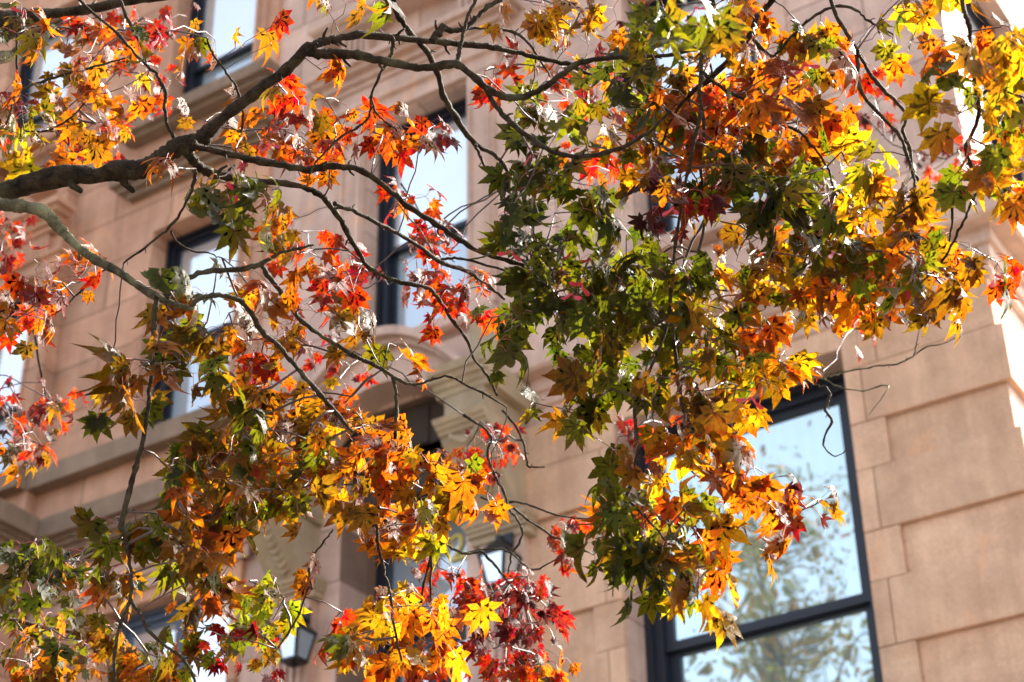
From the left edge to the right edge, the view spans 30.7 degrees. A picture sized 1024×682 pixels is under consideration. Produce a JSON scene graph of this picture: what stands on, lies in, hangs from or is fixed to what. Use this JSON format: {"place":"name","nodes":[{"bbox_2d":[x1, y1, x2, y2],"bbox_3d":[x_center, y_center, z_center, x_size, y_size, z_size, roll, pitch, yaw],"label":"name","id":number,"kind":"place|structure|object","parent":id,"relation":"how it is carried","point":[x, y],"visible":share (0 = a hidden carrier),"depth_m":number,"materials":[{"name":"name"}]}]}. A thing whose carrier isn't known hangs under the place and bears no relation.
{"place":"outdoors","nodes":[
{"label":"outdoors","id":0,"kind":"place"},
{"bbox_2d":[0,0,1023,681],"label":"maple tree","id":1,"kind":"object","parent":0,"point":[724,128],"visible":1,"depth_m":3.82,"materials":[{"name":"orange plant"}]},
{"bbox_2d":[0,0,1023,681],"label":"brownstone building","id":2,"kind":"structure","parent":0,"point":[912,570],"depth_m":12.95,"materials":[{"name":"brown stone"}]},
{"bbox_2d":[0,301,31,471],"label":"window","id":3,"kind":"structure","parent":2,"relation":"in","point":[10,365],"depth_m":16.51,"materials":[{"name":"white glass"}]},
{"bbox_2d":[12,17,76,143],"bbox_3d":[-4.473,-2.381,18.166,0.890,1.820,0.160,-20,-36,27],"label":"window","id":4,"kind":"structure","parent":2,"relation":"in","point":[53,57],"depth_m":18.44,"materials":[{"name":"white glass"}]},
{"bbox_2d":[111,595,228,681],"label":"window","id":5,"kind":"structure","parent":2,"relation":"in","point":[156,618],"depth_m":14.09,"materials":[{"name":"glass"}]},
{"bbox_2d":[149,223,236,426],"bbox_3d":[-2.514,-0.114,15.467,0.980,2.020,0.160,-20,-36,27],"label":"window","id":6,"kind":"structure","parent":2,"relation":"in","point":[203,238],"depth_m":15.66,"materials":[{"name":"glass"}]},
{"bbox_2d":[182,0,255,94],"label":"window","id":7,"kind":"structure","parent":2,"relation":"in","point":[220,18],"depth_m":17.18,"materials":[{"name":"glass"}]},
{"bbox_2d":[279,608,316,667],"bbox_3d":[-1.479,2.029,12.827,0.214,0.460,0.247,-20,-36,27],"label":"wall lantern","id":8,"kind":"object","parent":2,"relation":"attached to","point":[296,651],"depth_m":12.72,"materials":[{"name":"white glass"}]},
{"bbox_2d":[374,512,466,681],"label":"door","id":9,"kind":"structure","parent":2,"relation":"in","point":[395,572],"depth_m":13.35,"materials":[{"name":"blue paint"}]},
{"bbox_2d":[375,97,466,327],"bbox_3d":[-0.618,-0.872,14.560,0.960,2.190,0.160,-20,-36,27],"label":"window","id":10,"kind":"structure","parent":2,"relation":"in","point":[448,177],"depth_m":14.68,"materials":[{"name":"glass"}]},
{"bbox_2d":[477,532,521,590],"bbox_3d":[-0.071,1.426,12.127,0.214,0.460,0.247,-20,-36,27],"label":"wall lantern","id":11,"kind":"object","parent":2,"relation":"attached to","point":[500,559],"depth_m":12.04,"materials":[{"name":"white glass"}]},
{"bbox_2d":[635,0,766,237],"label":"window","id":12,"kind":"structure","parent":2,"relation":"in","point":[716,61],"depth_m":13.66,"materials":[{"name":"glass"}]},
{"bbox_2d":[634,370,882,681],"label":"window","id":13,"kind":"structure","parent":2,"relation":"in","point":[815,622],"depth_m":11.55,"materials":[{"name":"glass"}]},
{"bbox_2d":[965,2,1023,185],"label":"window","id":14,"kind":"structure","parent":2,"relation":"in","point":[976,23],"depth_m":14.26,"materials":[{"name":"glass"}]}
]}

